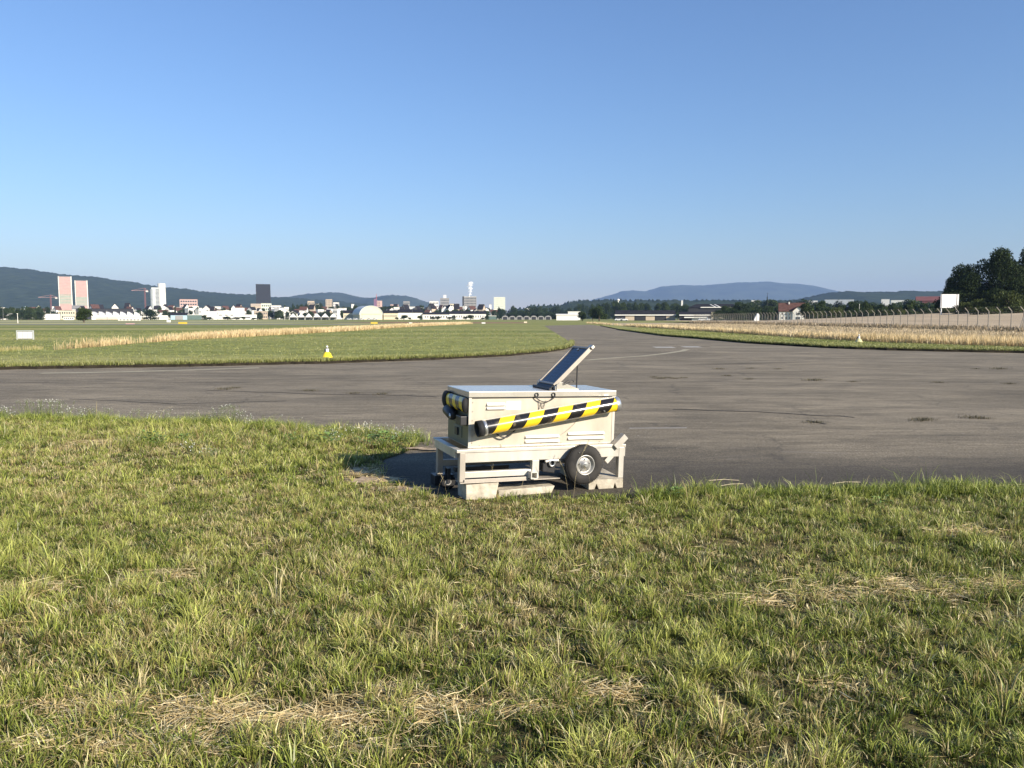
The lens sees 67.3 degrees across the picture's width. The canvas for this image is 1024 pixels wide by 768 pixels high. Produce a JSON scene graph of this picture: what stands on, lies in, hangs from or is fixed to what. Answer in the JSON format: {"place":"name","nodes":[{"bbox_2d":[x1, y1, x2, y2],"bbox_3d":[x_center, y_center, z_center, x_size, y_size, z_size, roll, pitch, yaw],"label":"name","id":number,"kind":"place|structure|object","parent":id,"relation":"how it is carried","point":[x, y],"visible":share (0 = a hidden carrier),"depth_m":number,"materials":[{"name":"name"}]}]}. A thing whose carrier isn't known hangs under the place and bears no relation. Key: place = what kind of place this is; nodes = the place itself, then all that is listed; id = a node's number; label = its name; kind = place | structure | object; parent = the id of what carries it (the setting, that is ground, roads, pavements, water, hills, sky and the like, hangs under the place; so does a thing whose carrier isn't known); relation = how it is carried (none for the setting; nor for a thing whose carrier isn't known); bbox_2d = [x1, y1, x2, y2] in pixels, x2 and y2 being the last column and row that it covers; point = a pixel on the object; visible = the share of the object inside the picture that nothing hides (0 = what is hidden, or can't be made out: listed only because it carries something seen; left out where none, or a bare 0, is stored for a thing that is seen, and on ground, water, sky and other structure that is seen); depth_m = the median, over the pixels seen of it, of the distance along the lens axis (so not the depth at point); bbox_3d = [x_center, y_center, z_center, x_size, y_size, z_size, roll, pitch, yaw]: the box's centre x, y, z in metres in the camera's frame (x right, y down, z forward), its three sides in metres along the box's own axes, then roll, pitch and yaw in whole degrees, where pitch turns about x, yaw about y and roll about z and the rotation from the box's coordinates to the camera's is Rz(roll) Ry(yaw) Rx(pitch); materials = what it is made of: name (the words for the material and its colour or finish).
{"place":"outdoors","nodes":[
{"label":"outdoors","id":0,"kind":"place"},
{"bbox_2d":[0,345,43,351],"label":"tall dry grass","id":1,"kind":"structure","parent":0,"point":[15,349],"depth_m":38.10,"materials":[{"name":"beige plant"}]},
{"bbox_2d":[44,314,60,319],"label":"building","id":2,"kind":"structure","parent":0,"point":[52,316],"depth_m":777.77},
{"bbox_2d":[0,323,114,323],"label":"pale field strip","id":3,"kind":"object","parent":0,"point":[57,323],"visible":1,"depth_m":229.21,"materials":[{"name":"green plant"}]},
{"bbox_2d":[58,276,72,309],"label":"tower block","id":4,"kind":"structure","parent":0,"point":[65,293],"depth_m":1490.21,"materials":[{"name":"pink concrete"}]},
{"bbox_2d":[58,310,75,319],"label":"building","id":5,"kind":"structure","parent":0,"point":[67,312],"depth_m":896.10,"materials":[{"name":"white concrete"}]},
{"bbox_2d":[74,280,88,307],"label":"tower block","id":6,"kind":"structure","parent":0,"point":[81,292],"depth_m":1490.38,"materials":[{"name":"pink concrete"}]},
{"bbox_2d":[75,308,133,318],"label":"building","id":7,"kind":"structure","parent":0,"point":[113,310],"depth_m":997.88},
{"bbox_2d":[91,312,167,319],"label":"factory hall","id":8,"kind":"structure","parent":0,"point":[106,316],"depth_m":793.69,"materials":[{"name":"white metal"}]},
{"bbox_2d":[150,283,165,308],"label":"tower block","id":9,"kind":"structure","parent":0,"point":[158,295],"depth_m":1492.29,"materials":[{"name":"white concrete"}]},
{"bbox_2d":[0,324,358,324],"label":"taxiway","id":10,"kind":"structure","parent":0,"point":[179,324],"depth_m":193.26,"materials":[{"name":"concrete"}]},
{"bbox_2d":[180,299,197,306],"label":"building","id":11,"kind":"structure","parent":0,"point":[191,302],"depth_m":1592.06,"materials":[{"name":"white concrete"}]},
{"bbox_2d":[0,267,387,310],"bbox_3d":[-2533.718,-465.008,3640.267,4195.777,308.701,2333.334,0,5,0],"label":"wooded hill","id":12,"kind":"structure","parent":0,"point":[19,288],"depth_m":3836.99,"materials":[{"name":"green plant"}]},
{"bbox_2d":[201,311,217,319],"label":"hall","id":13,"kind":"structure","parent":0,"point":[213,314],"depth_m":818.80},
{"bbox_2d":[218,311,235,319],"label":"building","id":14,"kind":"structure","parent":0,"point":[221,314],"depth_m":896.12,"materials":[{"name":"white concrete"}]},
{"bbox_2d":[235,308,244,314],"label":"building","id":15,"kind":"structure","parent":0,"point":[240,311],"depth_m":946.14,"materials":[{"name":"white paint"}]},
{"bbox_2d":[233,315,256,319],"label":"building","id":16,"kind":"structure","parent":0,"point":[248,317],"depth_m":797.46,"materials":[{"name":"white concrete"}]},
{"bbox_2d":[256,284,270,303],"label":"tower block","id":17,"kind":"structure","parent":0,"point":[263,293],"depth_m":1788.54,"materials":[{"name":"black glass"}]},
{"bbox_2d":[261,303,271,310],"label":"building","id":18,"kind":"structure","parent":0,"point":[265,306],"depth_m":1243.89,"materials":[{"name":"white concrete"}]},
{"bbox_2d":[0,328,565,367],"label":"field grass","id":19,"kind":"structure","parent":0,"point":[258,343],"depth_m":47.53,"materials":[{"name":"plant"}]},
{"bbox_2d":[290,292,428,307],"bbox_3d":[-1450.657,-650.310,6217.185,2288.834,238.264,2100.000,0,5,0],"label":"distant hill","id":20,"kind":"structure","parent":0,"point":[387,300],"depth_m":6518.06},
{"bbox_2d":[359,322,523,322],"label":"brown field strip","id":21,"kind":"object","parent":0,"point":[437,322],"visible":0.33,"depth_m":281.57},
{"bbox_2d":[440,295,448,305],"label":"building","id":22,"kind":"structure","parent":0,"point":[444,300],"depth_m":1641.08,"materials":[{"name":"white concrete"}]},
{"bbox_2d":[462,296,476,307],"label":"plant building","id":23,"kind":"structure","parent":0,"point":[467,301],"depth_m":1641.01,"materials":[{"name":"white concrete"}]},
{"bbox_2d":[494,297,504,309],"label":"tower block","id":24,"kind":"structure","parent":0,"point":[499,302],"depth_m":1492.01,"materials":[{"name":"beige concrete"}]},
{"bbox_2d":[0,325,1023,499],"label":"runway asphalt","id":25,"kind":"structure","parent":0,"point":[874,433],"depth_m":14.78,"materials":[{"name":"grey asphalt"}]},
{"bbox_2d":[39,367,258,373],"bbox_3d":[-10.848,-0.407,23.410,6.123,0.001,0.733,-2,5,-24],"label":"painted line","id":26,"kind":"object","parent":25,"relation":"on","point":[147,371],"visible":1,"depth_m":23.03,"materials":[{"name":"white paint"}]},
{"bbox_2d":[431,472,453,485],"bbox_3d":[-0.676,0.916,7.456,0.189,0.095,0.160,-2,5,-21],"label":"support block","id":27,"kind":"object","parent":25,"relation":"on","point":[435,479],"depth_m":7.37,"materials":[{"name":"black plastic"}]},
{"bbox_2d":[458,477,498,499],"bbox_3d":[-0.304,0.940,6.909,0.304,0.140,0.250,-2,5,-21],"label":"support block","id":28,"kind":"object","parent":25,"relation":"on","point":[471,491],"depth_m":6.80,"materials":[{"name":"beige concrete"}]},
{"bbox_2d":[496,481,553,496],"bbox_3d":[0.098,0.966,7.068,0.548,0.062,0.210,-2,5,-21],"label":"support block","id":29,"kind":"object","parent":25,"relation":"on","point":[533,488],"depth_m":7.00,"materials":[{"name":"beige concrete"}]},
{"bbox_2d":[560,464,622,489],"bbox_3d":[0.773,0.905,7.614,0.345,0.090,0.825,-1,5,-15],"label":"support block","id":30,"kind":"object","parent":25,"relation":"on","point":[605,479],"depth_m":7.25,"materials":[{"name":"beige concrete"}]},
{"bbox_2d":[433,345,627,488],"bbox_3d":[0.171,0.302,7.344,1.691,1.380,1.049,0,5,-21],"label":"signal trolley","id":31,"kind":"object","parent":30,"relation":"on","point":[549,420],"visible":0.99,"depth_m":7.03,"materials":[{"name":"metal"}]},
{"bbox_2d":[589,349,688,359],"bbox_3d":[6.184,-1.329,34.188,0.996,0.001,12.110,3,6,31],"label":"painted line","id":32,"kind":"object","parent":25,"relation":"on","point":[644,355],"visible":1,"depth_m":32.89,"materials":[{"name":"white paint"}]},
{"bbox_2d":[673,409,849,416],"bbox_3d":[4.208,0.481,13.024,2.933,0.001,0.273,2,5,21],"label":"pavement crack","id":33,"kind":"object","parent":25,"relation":"on","point":[750,411],"visible":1,"depth_m":13.15,"materials":[{"name":"grey asphalt"}]},
{"bbox_2d":[0,405,1023,767],"bbox_3d":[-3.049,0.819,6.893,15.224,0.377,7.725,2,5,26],"label":"verge grass","id":34,"kind":"structure","parent":0,"point":[420,597],"depth_m":4.12,"materials":[{"name":"green plant"}]},
{"bbox_2d":[45,400,74,418],"bbox_3d":[-6.974,0.411,11.899,0.341,0.333,0.366,4,6,36],"label":"wildflower plant","id":35,"kind":"object","parent":34,"relation":"on","point":[58,408],"visible":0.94,"depth_m":11.89,"materials":[{"name":"white plant"}]},
{"bbox_2d":[313,431,345,441],"bbox_3d":[-2.289,0.684,9.539,0.410,0.193,0.380,3,6,28],"label":"broadleaf weed","id":36,"kind":"object","parent":34,"relation":"on","point":[328,433],"visible":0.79,"depth_m":9.60,"materials":[{"name":"green plant"}]},
{"bbox_2d":[345,466,372,474],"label":"bare soil","id":37,"kind":"structure","parent":34,"relation":"on","point":[356,471],"depth_m":8.02,"materials":[{"name":"brown soil"}]},
{"bbox_2d":[345,476,397,483],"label":"bare soil","id":38,"kind":"structure","parent":34,"relation":"on","point":[362,479],"depth_m":7.56,"materials":[{"name":"brown soil"}]},
{"bbox_2d":[371,430,403,445],"bbox_3d":[-1.526,0.678,9.516,0.411,0.209,0.445,-1,5,-8],"label":"broadleaf weed","id":39,"kind":"object","parent":34,"relation":"on","point":[383,431],"visible":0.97,"depth_m":9.53,"materials":[{"name":"green plant"}]},
{"bbox_2d":[370,486,424,491],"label":"bare soil","id":40,"kind":"structure","parent":34,"relation":"on","point":[403,488],"depth_m":7.19,"materials":[{"name":"brown soil"}]},
{"bbox_2d":[0,409,1023,505],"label":"fringe grass","id":41,"kind":"structure","parent":34,"relation":"on","point":[903,489],"depth_m":6.99,"materials":[{"name":"green plant"}]},
{"bbox_2d":[0,423,1023,767],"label":"cut straw","id":42,"kind":"object","parent":34,"relation":"on","point":[228,715],"visible":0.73,"depth_m":3.12,"materials":[{"name":"beige plant"}]},
{"bbox_2d":[0,318,1023,458],"bbox_3d":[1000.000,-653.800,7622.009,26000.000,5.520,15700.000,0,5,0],"label":"ground","id":43,"kind":"structure","parent":0,"point":[537,327],"depth_m":60.63,"materials":[{"name":"green plant"}]},
{"bbox_2d":[16,330,33,339],"bbox_3d":[-36.360,-3.661,57.464,1.259,0.691,0.120,0,5,0],"label":"sign board","id":44,"kind":"object","parent":43,"relation":"on","point":[24,334],"visible":0.99,"depth_m":57.42,"materials":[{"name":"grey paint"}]},
{"bbox_2d":[33,311,45,319],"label":"broadleaf tree","id":45,"kind":"object","parent":43,"relation":"on","point":[40,315],"visible":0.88,"depth_m":690.57,"materials":[{"name":"green plant"}]},
{"bbox_2d":[75,307,92,322],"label":"broadleaf tree","id":46,"kind":"object","parent":43,"relation":"on","point":[83,314],"visible":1,"depth_m":267.81,"materials":[{"name":"green plant"}]},
{"bbox_2d":[118,318,140,320],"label":"trailer","id":47,"kind":"object","parent":43,"relation":"on","point":[127,319],"visible":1,"depth_m":517.92,"materials":[{"name":"white metal"}]},
{"bbox_2d":[142,309,159,319],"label":"broadleaf tree","id":48,"kind":"object","parent":43,"relation":"on","point":[150,313],"visible":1,"depth_m":753.41,"materials":[{"name":"green plant"}]},
{"bbox_2d":[170,313,187,319],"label":"hangar","id":49,"kind":"structure","parent":43,"relation":"on","point":[178,316],"depth_m":757.64,"materials":[{"name":"white"}]},
{"bbox_2d":[187,315,201,319],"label":"building","id":50,"kind":"structure","parent":43,"relation":"on","point":[194,317],"depth_m":767.16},
{"bbox_2d":[0,339,574,369],"bbox_3d":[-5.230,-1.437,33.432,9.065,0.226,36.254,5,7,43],"label":"edge grass","id":51,"kind":"structure","parent":43,"relation":"on","point":[571,342],"depth_m":26.76,"materials":[{"name":"green plant"}]},
{"bbox_2d":[322,346,331,357],"bbox_3d":[-7.489,-1.314,31.182,0.448,0.498,0.448,0,5,0],"label":"cone marker","id":52,"kind":"object","parent":43,"relation":"on","point":[327,353],"visible":0.91,"depth_m":31.10,"materials":[{"name":"yellow plastic"}]},
{"bbox_2d":[343,310,353,319],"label":"hangar wing","id":53,"kind":"structure","parent":43,"relation":"on","point":[347,314],"depth_m":826.17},
{"bbox_2d":[352,306,382,319],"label":"arched hangar","id":54,"kind":"structure","parent":43,"relation":"on","point":[365,312],"depth_m":797.69,"materials":[{"name":"silver metal"}]},
{"bbox_2d":[362,315,379,319],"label":"door","id":55,"kind":"structure","parent":54,"relation":"in","point":[364,317],"depth_m":797.21,"materials":[{"name":"white metal"}]},
{"bbox_2d":[383,310,397,319],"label":"hangar wing","id":56,"kind":"structure","parent":43,"relation":"on","point":[390,314],"depth_m":827.06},
{"bbox_2d":[398,309,422,319],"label":"hangar","id":57,"kind":"structure","parent":43,"relation":"on","point":[415,313],"depth_m":847.45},
{"bbox_2d":[423,312,448,319],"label":"hangar","id":58,"kind":"structure","parent":43,"relation":"on","point":[441,315],"depth_m":847.35,"materials":[{"name":"white metal"}]},
{"bbox_2d":[449,311,485,319],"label":"hangar","id":59,"kind":"structure","parent":43,"relation":"on","point":[460,315],"depth_m":877.20,"materials":[{"name":"white metal"}]},
{"bbox_2d":[590,305,607,320],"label":"broadleaf tree","id":60,"kind":"object","parent":43,"relation":"on","point":[599,311],"visible":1,"depth_m":417.93,"materials":[{"name":"green plant"}]},
{"bbox_2d":[604,302,610,318],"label":"broadleaf tree","id":61,"kind":"object","parent":43,"relation":"on","point":[607,308],"visible":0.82,"depth_m":925.54,"materials":[{"name":"green plant"}]},
{"bbox_2d":[612,302,620,318],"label":"broadleaf tree","id":62,"kind":"object","parent":43,"relation":"on","point":[616,307],"visible":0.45,"depth_m":849.55,"materials":[{"name":"green plant"}]},
{"bbox_2d":[615,310,675,320],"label":"hangar","id":63,"kind":"structure","parent":43,"relation":"on","point":[646,315],"depth_m":499.11,"materials":[{"name":"white metal"}]},
{"bbox_2d":[679,312,710,320],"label":"hangar","id":64,"kind":"structure","parent":43,"relation":"on","point":[686,316],"depth_m":478.99,"materials":[{"name":"silver metal"}]},
{"bbox_2d":[688,304,734,319],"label":"hangar","id":65,"kind":"structure","parent":43,"relation":"on","point":[704,307],"depth_m":560.24,"materials":[{"name":"grey metal"}]},
{"bbox_2d":[709,310,725,320],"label":"broadleaf tree","id":66,"kind":"object","parent":43,"relation":"on","point":[718,313],"visible":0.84,"depth_m":416.61,"materials":[{"name":"green plant"}]},
{"bbox_2d":[727,308,739,320],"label":"broadleaf tree","id":67,"kind":"object","parent":43,"relation":"on","point":[732,310],"visible":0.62,"depth_m":379.80,"materials":[{"name":"green plant"}]},
{"bbox_2d":[726,301,750,319],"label":"broadleaf tree","id":68,"kind":"object","parent":43,"relation":"on","point":[740,306],"visible":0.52,"depth_m":465.25,"materials":[{"name":"green plant"}]},
{"bbox_2d":[735,310,745,320],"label":"broadleaf tree","id":69,"kind":"object","parent":43,"relation":"on","point":[738,312],"visible":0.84,"depth_m":371.61,"materials":[{"name":"green plant"}]},
{"bbox_2d":[749,308,762,320],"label":"broadleaf tree","id":70,"kind":"object","parent":43,"relation":"on","point":[753,312],"visible":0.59,"depth_m":383.99,"materials":[{"name":"green plant"}]},
{"bbox_2d":[758,299,779,307],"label":"broadleaf tree","id":71,"kind":"object","parent":43,"relation":"on","point":[773,303],"visible":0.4,"depth_m":763.12,"materials":[{"name":"green plant"}]},
{"bbox_2d":[763,309,775,319],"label":"broadleaf tree","id":72,"kind":"object","parent":43,"relation":"on","point":[767,313],"visible":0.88,"depth_m":396.67,"materials":[{"name":"green plant"}]},
{"bbox_2d":[778,302,803,319],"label":"farmhouse","id":73,"kind":"object","parent":43,"relation":"on","point":[788,308],"visible":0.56,"depth_m":399.73,"materials":[{"name":"white"}]},
{"bbox_2d":[798,303,813,318],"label":"broadleaf tree","id":74,"kind":"object","parent":43,"relation":"on","point":[806,307],"visible":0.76,"depth_m":317.90,"materials":[{"name":"green plant"}]},
{"bbox_2d":[600,325,1023,352],"bbox_3d":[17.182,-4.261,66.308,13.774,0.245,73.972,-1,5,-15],"label":"edge grass","id":75,"kind":"structure","parent":43,"relation":"on","point":[816,344],"depth_m":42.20,"materials":[{"name":"green plant"}]},
{"bbox_2d":[827,307,844,317],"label":"shrub","id":76,"kind":"object","parent":43,"relation":"on","point":[838,313],"visible":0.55,"depth_m":262.74,"materials":[{"name":"green plant"}]},
{"bbox_2d":[825,299,853,306],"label":"building","id":77,"kind":"structure","parent":43,"relation":"on","point":[833,301],"depth_m":1890.41,"materials":[{"name":"silver metal"}]},
{"bbox_2d":[850,303,864,311],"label":"broadleaf tree","id":78,"kind":"object","parent":43,"relation":"on","point":[856,306],"visible":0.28,"depth_m":310.74,"materials":[{"name":"green plant"}]},
{"bbox_2d":[861,300,872,312],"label":"broadleaf tree","id":79,"kind":"object","parent":43,"relation":"on","point":[866,305],"visible":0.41,"depth_m":313.05,"materials":[{"name":"green plant"}]},
{"bbox_2d":[870,308,887,315],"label":"broadleaf tree","id":80,"kind":"object","parent":43,"relation":"on","point":[877,312],"visible":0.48,"depth_m":252.61,"materials":[{"name":"green plant"}]},
{"bbox_2d":[907,301,918,311],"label":"broadleaf tree","id":81,"kind":"object","parent":43,"relation":"on","point":[913,303],"visible":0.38,"depth_m":340.41,"materials":[{"name":"green plant"}]},
{"bbox_2d":[940,294,958,313],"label":"hoarding","id":82,"kind":"object","parent":43,"relation":"on","point":[949,300],"visible":0.86,"depth_m":177.01,"materials":[{"name":"white paint"}]},
{"bbox_2d":[933,262,984,311],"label":"broadleaf tree","id":83,"kind":"object","parent":43,"relation":"on","point":[964,283],"visible":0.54,"depth_m":200.43,"materials":[{"name":"green plant"}]},
{"bbox_2d":[951,301,973,313],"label":"shrub","id":84,"kind":"object","parent":43,"relation":"on","point":[963,305],"visible":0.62,"depth_m":174.65,"materials":[{"name":"green plant"}]},
{"bbox_2d":[968,299,993,313],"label":"shrub","id":85,"kind":"object","parent":43,"relation":"on","point":[977,303],"visible":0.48,"depth_m":170.38,"materials":[{"name":"green plant"}]},
{"bbox_2d":[973,281,994,298],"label":"broadleaf tree","id":86,"kind":"object","parent":43,"relation":"on","point":[982,288],"visible":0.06,"depth_m":218.90,"materials":[{"name":"green plant"}]},
{"bbox_2d":[969,306,1006,314],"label":"shrub","id":87,"kind":"object","parent":43,"relation":"on","point":[993,310],"visible":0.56,"depth_m":159.08,"materials":[{"name":"green plant"}]},
{"bbox_2d":[973,246,1023,305],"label":"broadleaf tree","id":88,"kind":"object","parent":43,"relation":"on","point":[1002,269],"visible":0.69,"depth_m":196.87,"materials":[{"name":"green plant"}]},
{"bbox_2d":[990,290,1021,311],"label":"shrub","id":89,"kind":"object","parent":43,"relation":"on","point":[1008,299],"visible":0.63,"depth_m":166.25,"materials":[{"name":"green plant"}]},
{"bbox_2d":[1001,305,1023,312],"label":"shrub","id":90,"kind":"object","parent":43,"relation":"on","point":[1013,308],"visible":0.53,"depth_m":158.65,"materials":[{"name":"green plant"}]},
{"bbox_2d":[1018,247,1023,281],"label":"broadleaf tree","id":91,"kind":"object","parent":43,"relation":"on","point":[1021,259],"visible":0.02,"depth_m":209.23,"materials":[{"name":"green plant"}]},
{"bbox_2d":[0,0,1023,311],"label":"sky","id":92,"kind":"structure","parent":0,"point":[523,152],"materials":[{"name":"blue"}]},
{"bbox_2d":[556,314,577,319],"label":"shed","id":93,"kind":"structure","parent":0,"point":[566,317],"depth_m":558.03,"materials":[{"name":"white"}]},
{"bbox_2d":[517,299,889,318],"bbox_3d":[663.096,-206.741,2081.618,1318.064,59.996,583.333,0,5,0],"label":"wooded ridge","id":94,"kind":"structure","parent":0,"point":[594,302],"depth_m":2245.94,"materials":[{"name":"green plant"}]},
{"bbox_2d":[590,281,838,300],"bbox_3d":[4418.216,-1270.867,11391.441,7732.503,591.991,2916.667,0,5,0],"label":"mountain","id":95,"kind":"structure","parent":0,"point":[755,291],"depth_m":11615.68,"materials":[{"name":"blue"}]},
{"bbox_2d":[612,323,1023,338],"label":"rough ground by fence","id":96,"kind":"structure","parent":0,"point":[661,323],"depth_m":229.21,"materials":[{"name":"plant"}]},
{"bbox_2d":[689,320,1023,331],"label":"fence weeds","id":97,"kind":"object","parent":96,"relation":"on","point":[973,327],"visible":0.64,"depth_m":109.74,"materials":[{"name":"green plant"}]},
{"bbox_2d":[693,306,1023,328],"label":"airfield fence","id":98,"kind":"object","parent":96,"relation":"on","point":[948,316],"visible":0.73,"depth_m":108.70,"materials":[{"name":"grey"}]},
{"bbox_2d":[625,323,1023,337],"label":"rough grass","id":99,"kind":"structure","parent":0,"point":[835,329],"depth_m":87.40,"materials":[{"name":"plant"}]},
{"bbox_2d":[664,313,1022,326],"bbox_3d":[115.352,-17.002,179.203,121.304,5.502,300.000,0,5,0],"label":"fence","id":100,"kind":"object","parent":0,"point":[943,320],"depth_m":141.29,"materials":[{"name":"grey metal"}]},
{"bbox_2d":[787,291,967,301],"bbox_3d":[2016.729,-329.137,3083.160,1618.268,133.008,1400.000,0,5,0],"label":"wooded ridge","id":101,"kind":"structure","parent":0,"point":[878,296],"depth_m":3317.49,"materials":[{"name":"green plant"}]},
{"bbox_2d":[915,296,940,302],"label":"hall","id":102,"kind":"structure","parent":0,"point":[927,299],"depth_m":899.56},
{"label":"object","id":103,"kind":"structure","parent":0,"visible":0},
{"bbox_2d":[53,321,472,349],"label":"tall dry grass","id":104,"kind":"structure","parent":103,"relation":"on","point":[227,333],"depth_m":66.59,"materials":[{"name":"beige plant"}]},
{"label":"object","id":105,"kind":"structure","parent":0,"visible":0},
{"bbox_2d":[586,321,1023,346],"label":"tall dry grass","id":106,"kind":"structure","parent":105,"relation":"on","point":[985,340],"depth_m":52.32,"materials":[{"name":"beige plant"}]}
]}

